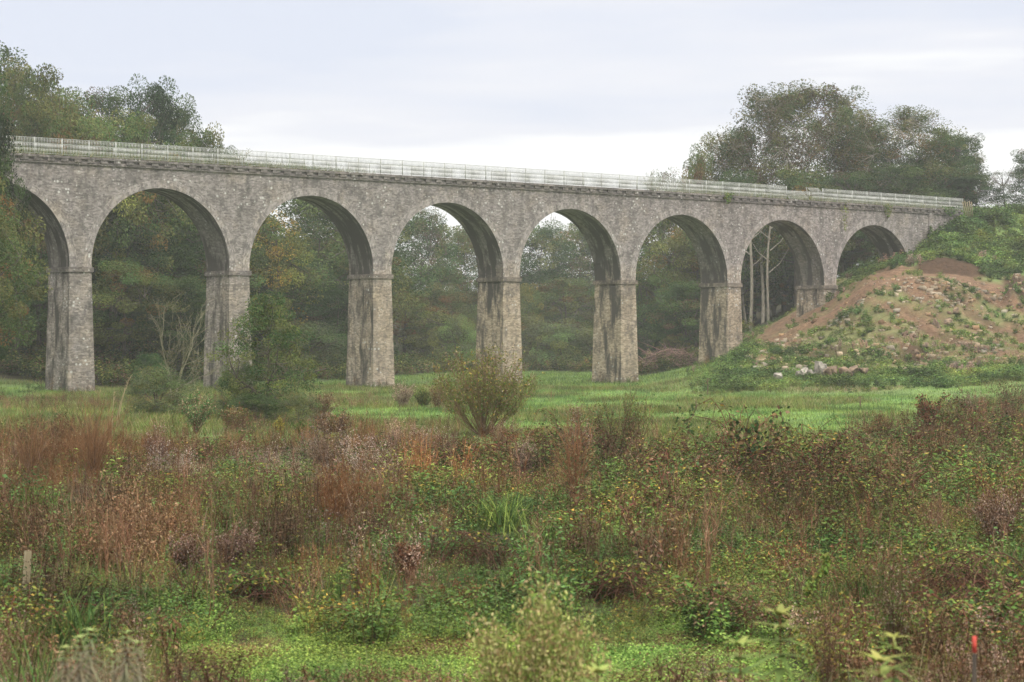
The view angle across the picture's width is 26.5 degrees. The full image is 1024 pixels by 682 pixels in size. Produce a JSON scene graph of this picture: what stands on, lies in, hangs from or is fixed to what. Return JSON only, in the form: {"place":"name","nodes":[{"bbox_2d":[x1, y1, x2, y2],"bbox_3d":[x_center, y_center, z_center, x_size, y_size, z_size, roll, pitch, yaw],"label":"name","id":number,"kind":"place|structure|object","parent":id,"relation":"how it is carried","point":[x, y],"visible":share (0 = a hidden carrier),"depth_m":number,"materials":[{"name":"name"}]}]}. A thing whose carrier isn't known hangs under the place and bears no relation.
{"place":"outdoors","nodes":[
{"label":"outdoors","id":0,"kind":"place"},
{"bbox_2d":[0,214,1023,681],"bbox_3d":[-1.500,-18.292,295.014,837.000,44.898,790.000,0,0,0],"label":"ground","id":1,"kind":"structure","parent":0,"point":[946,266],"depth_m":190.68,"materials":[{"name":"soil"}]},
{"bbox_2d":[0,88,35,361],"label":"tree","id":2,"kind":"object","parent":1,"relation":"on","point":[4,139],"visible":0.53,"depth_m":150.35,"materials":[{"name":"green plant"}]},
{"bbox_2d":[0,40,36,146],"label":"tree","id":3,"kind":"object","parent":1,"relation":"on","point":[7,53],"visible":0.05,"depth_m":213.12,"materials":[{"name":"green plant"}]},
{"bbox_2d":[0,162,46,299],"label":"tree","id":4,"kind":"object","parent":1,"relation":"on","point":[10,204],"visible":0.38,"depth_m":147.44,"materials":[{"name":"green plant"}]},
{"bbox_2d":[0,241,47,363],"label":"tree","id":5,"kind":"object","parent":1,"relation":"on","point":[41,323],"visible":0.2,"depth_m":185.07,"materials":[{"name":"green plant"}]},
{"bbox_2d":[0,199,52,349],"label":"tree","id":6,"kind":"object","parent":1,"relation":"on","point":[17,258],"visible":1,"depth_m":140.71,"materials":[{"name":"green plant"}]},
{"bbox_2d":[1,399,63,484],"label":"red stemmed shrub","id":7,"kind":"object","parent":1,"relation":"on","point":[33,456],"visible":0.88,"depth_m":57.89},
{"bbox_2d":[0,56,84,222],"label":"tree","id":8,"kind":"object","parent":1,"relation":"on","point":[20,98],"visible":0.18,"depth_m":205.29,"materials":[{"name":"green plant"}]},
{"bbox_2d":[1,89,110,350],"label":"tree","id":9,"kind":"object","parent":1,"relation":"on","point":[32,123],"visible":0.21,"depth_m":188.71,"materials":[{"name":"green plant"}]},
{"bbox_2d":[8,209,119,351],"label":"tree","id":10,"kind":"object","parent":1,"relation":"on","point":[97,263],"visible":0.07,"depth_m":190.57,"materials":[{"name":"green plant"}]},
{"bbox_2d":[18,82,128,237],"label":"tree","id":11,"kind":"object","parent":1,"relation":"on","point":[69,104],"visible":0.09,"depth_m":211.32,"materials":[{"name":"green plant"}]},
{"bbox_2d":[0,605,151,681],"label":"reed clump","id":12,"kind":"object","parent":1,"relation":"on","point":[41,669],"visible":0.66,"depth_m":20.25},
{"bbox_2d":[14,108,150,285],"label":"tree","id":13,"kind":"object","parent":1,"relation":"on","point":[78,129],"visible":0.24,"depth_m":193.65,"materials":[{"name":"green plant"}]},
{"bbox_2d":[48,384,133,490],"bbox_3d":[-10.955,2.522,56.394,2.176,2.817,2.430,0,0,0],"label":"red stemmed shrub","id":14,"kind":"object","parent":1,"relation":"on","point":[98,455],"visible":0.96,"depth_m":56.20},
{"bbox_2d":[24,583,166,654],"bbox_3d":[-5.462,3.451,27.020,1.725,0.894,1.890,0,0,15],"label":"reed clump","id":15,"kind":"object","parent":1,"relation":"on","point":[78,619],"visible":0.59,"depth_m":26.88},
{"bbox_2d":[64,85,158,156],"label":"tree","id":16,"kind":"object","parent":1,"relation":"on","point":[115,100],"visible":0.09,"depth_m":221.14,"materials":[{"name":"green plant"}]},
{"bbox_2d":[45,195,179,346],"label":"tree","id":17,"kind":"object","parent":1,"relation":"on","point":[146,262],"visible":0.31,"depth_m":193.91,"materials":[{"name":"green plant"}]},
{"bbox_2d":[104,630,147,681],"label":"pale spike","id":18,"kind":"object","parent":1,"relation":"on","point":[126,668],"visible":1,"depth_m":12.93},
{"bbox_2d":[83,107,194,344],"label":"tree","id":19,"kind":"object","parent":1,"relation":"on","point":[138,134],"visible":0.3,"depth_m":198.92,"materials":[{"name":"green plant"}]},
{"bbox_2d":[92,257,187,363],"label":"tree","id":20,"kind":"object","parent":1,"relation":"on","point":[122,271],"visible":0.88,"depth_m":187.76,"materials":[{"name":"green plant"}]},
{"bbox_2d":[130,352,169,397],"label":"shrub","id":21,"kind":"object","parent":1,"relation":"on","point":[154,362],"visible":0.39,"depth_m":149.73,"materials":[{"name":"green plant"}]},
{"bbox_2d":[100,192,205,343],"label":"tree","id":22,"kind":"object","parent":1,"relation":"on","point":[186,244],"visible":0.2,"depth_m":200.63,"materials":[{"name":"green plant"}]},
{"bbox_2d":[117,73,189,208],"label":"tree","id":23,"kind":"object","parent":1,"relation":"on","point":[157,99],"visible":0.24,"depth_m":217.66,"materials":[{"name":"green plant"}]},
{"bbox_2d":[122,366,200,415],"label":"shrub","id":24,"kind":"object","parent":1,"relation":"on","point":[156,379],"visible":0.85,"depth_m":115.52,"materials":[{"name":"green plant"}]},
{"bbox_2d":[121,275,205,364],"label":"tree","id":25,"kind":"object","parent":1,"relation":"on","point":[187,286],"visible":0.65,"depth_m":188.74,"materials":[{"name":"green plant"}]},
{"bbox_2d":[146,93,213,232],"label":"tree","id":26,"kind":"object","parent":1,"relation":"on","point":[185,113],"visible":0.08,"depth_m":227.30,"materials":[{"name":"green plant"}]},
{"bbox_2d":[147,285,225,397],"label":"tree","id":27,"kind":"object","parent":1,"relation":"on","point":[183,351],"visible":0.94,"depth_m":145.45,"materials":[{"name":"brown plant"}]},
{"bbox_2d":[163,525,214,572],"bbox_3d":[-5.407,3.494,36.201,0.772,0.884,0.951,0,0,-40],"label":"weed clump","id":28,"kind":"object","parent":1,"relation":"on","point":[187,546],"visible":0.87,"depth_m":36.06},
{"bbox_2d":[178,388,219,431],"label":"silvery bush","id":29,"kind":"object","parent":1,"relation":"on","point":[193,415],"visible":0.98,"depth_m":90.44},
{"bbox_2d":[176,121,228,250],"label":"tree","id":30,"kind":"object","parent":1,"relation":"on","point":[208,140],"visible":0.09,"depth_m":225.32,"materials":[{"name":"green plant"}]},
{"bbox_2d":[150,208,266,363],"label":"tree","id":31,"kind":"object","parent":1,"relation":"on","point":[199,250],"visible":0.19,"depth_m":202.69,"materials":[{"name":"green plant"}]},
{"bbox_2d":[205,515,262,565],"bbox_3d":[-4.814,3.469,37.545,1.002,0.962,0.800,0,0,-27],"label":"weed clump","id":32,"kind":"object","parent":1,"relation":"on","point":[236,549],"visible":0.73,"depth_m":37.50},
{"bbox_2d":[212,358,260,419],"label":"shrub","id":33,"kind":"object","parent":1,"relation":"on","point":[244,367],"visible":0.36,"depth_m":106.68,"materials":[{"name":"green plant"}]},
{"bbox_2d":[219,392,294,420],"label":"shrub","id":34,"kind":"object","parent":1,"relation":"on","point":[262,399],"visible":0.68,"depth_m":102.72,"materials":[{"name":"green plant"}]},
{"bbox_2d":[204,563,312,608],"bbox_3d":[-3.786,3.580,31.898,1.773,0.616,1.216,0,0,0],"label":"bramble tangle","id":35,"kind":"object","parent":1,"relation":"on","point":[255,583],"visible":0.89,"depth_m":31.74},
{"bbox_2d":[205,289,326,417],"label":"alder tree","id":36,"kind":"object","parent":1,"relation":"on","point":[263,305],"visible":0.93,"depth_m":104.55,"materials":[{"name":"green plant"}]},
{"bbox_2d":[0,388,562,438],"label":"rough herbs","id":37,"kind":"object","parent":1,"relation":"on","point":[257,426],"visible":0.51,"depth_m":117.52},
{"bbox_2d":[249,210,339,356],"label":"tree","id":38,"kind":"object","parent":1,"relation":"on","point":[267,226],"visible":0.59,"depth_m":214.77,"materials":[{"name":"green plant"}]},
{"bbox_2d":[251,257,348,351],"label":"tree","id":39,"kind":"object","parent":1,"relation":"on","point":[314,315],"visible":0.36,"depth_m":220.47,"materials":[{"name":"green plant"}]},
{"bbox_2d":[272,392,327,424],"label":"shrub","id":40,"kind":"object","parent":1,"relation":"on","point":[296,404],"visible":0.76,"depth_m":99.76,"materials":[{"name":"green plant"}]},
{"bbox_2d":[263,319,347,369],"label":"shrub","id":41,"kind":"object","parent":1,"relation":"on","point":[314,328],"visible":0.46,"depth_m":213.19,"materials":[{"name":"green plant"}]},
{"bbox_2d":[292,280,348,353],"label":"tree","id":42,"kind":"object","parent":1,"relation":"on","point":[341,313],"visible":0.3,"depth_m":224.02,"materials":[{"name":"green plant"}]},
{"bbox_2d":[306,430,346,474],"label":"weed clump","id":43,"kind":"object","parent":1,"relation":"on","point":[317,451],"visible":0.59,"depth_m":59.69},
{"bbox_2d":[307,408,355,435],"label":"weed clump","id":44,"kind":"object","parent":1,"relation":"on","point":[332,423],"visible":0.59,"depth_m":82.64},
{"bbox_2d":[253,198,411,348],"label":"tree","id":45,"kind":"object","parent":1,"relation":"on","point":[336,261],"visible":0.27,"depth_m":234.12,"materials":[{"name":"green plant"}]},
{"bbox_2d":[277,201,433,326],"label":"tree","id":46,"kind":"object","parent":1,"relation":"on","point":[400,242],"visible":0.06,"depth_m":259.25,"materials":[{"name":"green plant"}]},
{"bbox_2d":[303,227,420,325],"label":"tree","id":47,"kind":"object","parent":1,"relation":"on","point":[395,300],"visible":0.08,"depth_m":252.52,"materials":[{"name":"green plant"}]},
{"bbox_2d":[0,302,755,386],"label":"woodland brush","id":48,"kind":"object","parent":1,"relation":"on","point":[122,372],"visible":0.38,"depth_m":196.95,"materials":[{"name":"plant"}]},
{"bbox_2d":[388,536,425,577],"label":"weed clump","id":49,"kind":"object","parent":1,"relation":"on","point":[406,551],"visible":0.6,"depth_m":35.40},
{"bbox_2d":[392,288,459,354],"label":"tree","id":50,"kind":"object","parent":1,"relation":"on","point":[416,310],"visible":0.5,"depth_m":260.52,"materials":[{"name":"green plant"}]},
{"bbox_2d":[406,206,460,349],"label":"tree","id":51,"kind":"object","parent":1,"relation":"on","point":[422,211],"visible":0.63,"depth_m":295.64,"materials":[{"name":"green plant"}]},
{"bbox_2d":[394,210,477,352],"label":"tree","id":52,"kind":"object","parent":1,"relation":"on","point":[448,270],"visible":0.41,"depth_m":298.24,"materials":[{"name":"green plant"}]},
{"bbox_2d":[399,282,476,351],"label":"tree","id":53,"kind":"object","parent":1,"relation":"on","point":[437,292],"visible":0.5,"depth_m":278.73,"materials":[{"name":"green plant"}]},
{"bbox_2d":[412,224,477,320],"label":"tree","id":54,"kind":"object","parent":1,"relation":"on","point":[460,238],"visible":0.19,"depth_m":328.49,"materials":[{"name":"green plant"}]},
{"bbox_2d":[427,314,475,369],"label":"tree","id":55,"kind":"object","parent":1,"relation":"on","point":[467,337],"visible":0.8,"depth_m":257.15,"materials":[{"name":"green plant"}]},
{"bbox_2d":[396,523,543,569],"bbox_3d":[-0.602,3.493,37.084,2.709,0.759,1.940,0,0,0],"label":"bramble tangle","id":56,"kind":"object","parent":1,"relation":"on","point":[461,534],"visible":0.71,"depth_m":37.05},
{"bbox_2d":[146,607,813,681],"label":"creeping carpet","id":57,"kind":"object","parent":1,"relation":"on","point":[428,652],"visible":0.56,"depth_m":26.34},
{"bbox_2d":[1,152,962,391],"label":"stone viaduct","id":58,"kind":"object","parent":1,"relation":"on","point":[76,200],"visible":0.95,"depth_m":186.00,"materials":[{"name":"stone"}]},
{"bbox_2d":[5,136,786,197],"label":"metal railing","id":59,"kind":"object","parent":58,"relation":"on","point":[592,179],"visible":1,"depth_m":183.68,"materials":[{"name":"metal"}]},
{"bbox_2d":[3,141,930,203],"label":"metal railing","id":60,"kind":"object","parent":58,"relation":"on","point":[577,181],"visible":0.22,"depth_m":195.66,"materials":[{"name":"metal"}]},
{"bbox_2d":[5,145,955,209],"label":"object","id":61,"kind":"structure","parent":58,"relation":"on","point":[803,197],"depth_m":177.21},
{"bbox_2d":[822,188,962,209],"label":"metal railing","id":62,"kind":"object","parent":58,"relation":"on","point":[881,198],"visible":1,"depth_m":225.46,"materials":[{"name":"metal"}]},
{"bbox_2d":[421,336,544,435],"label":"willow shrub","id":63,"kind":"object","parent":1,"relation":"on","point":[474,398],"visible":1,"depth_m":88.53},
{"bbox_2d":[441,481,551,534],"bbox_3d":[-0.017,3.365,44.361,3.122,1.084,3.612,0,0,0],"label":"reed clump","id":64,"kind":"object","parent":1,"relation":"on","point":[505,521],"visible":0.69,"depth_m":44.06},
{"bbox_2d":[21,122,987,360],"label":"woodland","id":65,"kind":"object","parent":1,"relation":"on","point":[784,287],"visible":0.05,"depth_m":254.15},
{"bbox_2d":[0,393,1023,681],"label":"leafy undergrowth","id":66,"kind":"object","parent":1,"relation":"on","point":[710,615],"visible":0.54,"depth_m":36.58,"materials":[{"name":"plant"}]},
{"bbox_2d":[0,386,1023,628],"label":"dead weeds","id":67,"kind":"object","parent":1,"relation":"on","point":[171,518],"visible":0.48,"depth_m":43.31,"materials":[{"name":"plant"}]},
{"bbox_2d":[0,332,1023,453],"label":"meadow grass","id":68,"kind":"structure","parent":1,"relation":"on","point":[771,403],"depth_m":130.67,"materials":[{"name":"plant"}]},
{"bbox_2d":[0,573,1023,681],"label":"herbage","id":69,"kind":"object","parent":1,"relation":"on","point":[960,669],"visible":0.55,"depth_m":24.14,"materials":[{"name":"plant"}]},
{"bbox_2d":[0,415,1023,621],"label":"tall grass","id":70,"kind":"structure","parent":1,"relation":"on","point":[392,585],"depth_m":33.44,"materials":[{"name":"plant"}]},
{"bbox_2d":[520,283,543,353],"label":"tree","id":71,"kind":"object","parent":1,"relation":"on","point":[530,292],"visible":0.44,"depth_m":304.44,"materials":[{"name":"green plant"}]},
{"bbox_2d":[456,566,615,681],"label":"fuzzy bush","id":72,"kind":"object","parent":1,"relation":"on","point":[541,647],"visible":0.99,"depth_m":17.40,"materials":[{"name":"plant"}]},
{"bbox_2d":[521,317,574,369],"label":"shrub","id":73,"kind":"object","parent":1,"relation":"on","point":[536,332],"visible":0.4,"depth_m":290.90,"materials":[{"name":"green plant"}]},
{"bbox_2d":[520,219,591,325],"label":"tree","id":74,"kind":"object","parent":1,"relation":"on","point":[545,234],"visible":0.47,"depth_m":332.86,"materials":[{"name":"green plant"}]},
{"bbox_2d":[521,222,594,314],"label":"tree","id":75,"kind":"object","parent":1,"relation":"on","point":[572,235],"visible":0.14,"depth_m":341.77,"materials":[{"name":"green plant"}]},
{"bbox_2d":[522,275,594,333],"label":"tree","id":76,"kind":"object","parent":1,"relation":"on","point":[555,289],"visible":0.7,"depth_m":310.49,"materials":[{"name":"green plant"}]},
{"bbox_2d":[525,323,592,368],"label":"shrub","id":77,"kind":"object","parent":1,"relation":"on","point":[559,336],"visible":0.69,"depth_m":286.67,"materials":[{"name":"green plant"}]},
{"bbox_2d":[539,402,603,504],"bbox_3d":[1.441,2.658,48.963,1.251,2.578,1.564,0,0,-41],"label":"red stemmed shrub","id":78,"kind":"object","parent":1,"relation":"on","point":[575,470],"visible":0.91,"depth_m":48.95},
{"bbox_2d":[566,232,646,313],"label":"tree","id":79,"kind":"object","parent":1,"relation":"on","point":[587,266],"visible":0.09,"depth_m":329.12,"materials":[{"name":"green plant"}]},
{"bbox_2d":[578,381,659,460],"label":"willow shrub","id":80,"kind":"object","parent":1,"relation":"on","point":[635,418],"visible":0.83,"depth_m":70.11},
{"bbox_2d":[554,556,721,604],"bbox_3d":[1.777,3.538,32.283,2.682,0.698,1.502,0,0,0],"label":"bramble tangle","id":81,"kind":"object","parent":1,"relation":"on","point":[628,571],"visible":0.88,"depth_m":32.11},
{"bbox_2d":[593,219,700,334],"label":"tree","id":82,"kind":"object","parent":1,"relation":"on","point":[645,248],"visible":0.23,"depth_m":258.88,"materials":[{"name":"green plant"}]},
{"bbox_2d":[636,280,700,350],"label":"tree","id":83,"kind":"object","parent":1,"relation":"on","point":[666,295],"visible":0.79,"depth_m":245.38,"materials":[{"name":"green plant"}]},
{"bbox_2d":[638,337,698,369],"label":"brush pile","id":84,"kind":"object","parent":1,"relation":"on","point":[653,356],"visible":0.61,"depth_m":235.38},
{"bbox_2d":[663,143,714,334],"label":"tree","id":85,"kind":"object","parent":1,"relation":"on","point":[700,170],"visible":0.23,"depth_m":257.12,"materials":[{"name":"green plant"}]},
{"bbox_2d":[639,226,757,349],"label":"tree","id":86,"kind":"object","parent":1,"relation":"on","point":[675,244],"visible":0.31,"depth_m":252.91,"materials":[{"name":"green plant"}]},
{"bbox_2d":[667,123,784,281],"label":"tree","id":87,"kind":"object","parent":1,"relation":"on","point":[709,150],"visible":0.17,"depth_m":260.31,"materials":[{"name":"green plant"}]},
{"bbox_2d":[681,169,786,295],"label":"tree","id":88,"kind":"object","parent":1,"relation":"on","point":[775,263],"visible":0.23,"depth_m":248.36,"materials":[{"name":"green plant"}]},
{"bbox_2d":[693,636,786,681],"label":"yellow leaved plant","id":89,"kind":"object","parent":1,"relation":"on","point":[740,642],"visible":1,"depth_m":13.01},
{"bbox_2d":[706,81,855,316],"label":"tree","id":90,"kind":"object","parent":1,"relation":"on","point":[768,108],"visible":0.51,"depth_m":255.61,"materials":[{"name":"green plant"}]},
{"bbox_2d":[742,604,821,681],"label":"yellow leaved plant","id":91,"kind":"object","parent":1,"relation":"on","point":[780,610],"visible":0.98,"depth_m":13.57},
{"bbox_2d":[747,163,859,306],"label":"tree","id":92,"kind":"object","parent":1,"relation":"on","point":[793,182],"visible":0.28,"depth_m":246.16,"materials":[{"name":"green plant"}]},
{"bbox_2d":[739,79,887,196],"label":"tree","id":93,"kind":"object","parent":1,"relation":"on","point":[835,99],"visible":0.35,"depth_m":259.31,"materials":[{"name":"green plant"}]},
{"bbox_2d":[802,552,832,622],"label":"climbing vine","id":94,"kind":"object","parent":1,"relation":"on","point":[824,570],"visible":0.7,"depth_m":29.83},
{"bbox_2d":[791,574,860,681],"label":"berry weed","id":95,"kind":"object","parent":1,"relation":"on","point":[825,661],"visible":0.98,"depth_m":23.02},
{"bbox_2d":[806,171,893,276],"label":"tree","id":96,"kind":"object","parent":1,"relation":"on","point":[861,238],"visible":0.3,"depth_m":248.88,"materials":[{"name":"green plant"}]},
{"bbox_2d":[801,105,901,269],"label":"tree","id":97,"kind":"object","parent":1,"relation":"on","point":[862,153],"visible":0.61,"depth_m":253.45,"materials":[{"name":"green plant"}]},
{"bbox_2d":[686,201,1023,393],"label":"bank herbage","id":98,"kind":"object","parent":1,"relation":"on","point":[729,369],"visible":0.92,"depth_m":191.00,"materials":[{"name":"plant"}]},
{"bbox_2d":[827,546,908,618],"bbox_3d":[4.989,3.389,30.487,1.849,1.024,1.450,0,0,-23],"label":"clump","id":99,"kind":"object","parent":1,"relation":"on","point":[868,593],"visible":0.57,"depth_m":30.46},
{"bbox_2d":[740,273,1023,371],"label":"loose stones","id":100,"kind":"object","parent":1,"relation":"on","point":[934,295],"visible":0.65,"depth_m":196.74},
{"bbox_2d":[858,541,930,672],"bbox_3d":[4.398,3.086,24.987,0.902,1.628,0.951,0,0,33],"label":"feathery weed","id":101,"kind":"object","parent":1,"relation":"on","point":[890,622],"visible":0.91,"depth_m":24.95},
{"bbox_2d":[838,162,958,204],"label":"tree","id":102,"kind":"object","parent":1,"relation":"on","point":[887,175],"visible":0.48,"depth_m":248.31,"materials":[{"name":"green plant"}]},
{"bbox_2d":[847,105,962,198],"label":"tree","id":103,"kind":"object","parent":1,"relation":"on","point":[904,127],"visible":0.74,"depth_m":254.60,"materials":[{"name":"green plant"}]},
{"bbox_2d":[872,540,1023,608],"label":"bramble tangle","id":104,"kind":"object","parent":1,"relation":"on","point":[980,576],"visible":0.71,"depth_m":32.16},
{"bbox_2d":[903,135,994,202],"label":"tree","id":105,"kind":"object","parent":1,"relation":"on","point":[965,159],"visible":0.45,"depth_m":256.65,"materials":[{"name":"green plant"}]},
{"bbox_2d":[911,175,1012,208],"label":"tree","id":106,"kind":"object","parent":1,"relation":"on","point":[964,180],"visible":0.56,"depth_m":249.70,"materials":[{"name":"green plant"}]},
{"bbox_2d":[935,133,988,199],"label":"tree","id":107,"kind":"object","parent":1,"relation":"on","point":[970,140],"visible":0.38,"depth_m":261.19,"materials":[{"name":"green plant"}]},
{"bbox_2d":[962,477,1023,546],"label":"weed clump","id":108,"kind":"object","parent":1,"relation":"on","point":[999,514],"visible":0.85,"depth_m":40.64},
{"bbox_2d":[1003,149,1023,203],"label":"tree","id":109,"kind":"object","parent":1,"relation":"on","point":[1018,172],"visible":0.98,"depth_m":258.28,"materials":[{"name":"green plant"}]},
{"bbox_2d":[0,0,1023,292],"label":"sky","id":110,"kind":"structure","parent":0,"point":[606,87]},
{"bbox_2d":[728,405,791,475],"bbox_3d":[6.486,2.788,57.638,1.988,2.268,1.308,0,0,33],"label":"broad leaved sapling","id":111,"kind":"object","parent":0,"point":[746,433],"visible":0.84,"depth_m":57.66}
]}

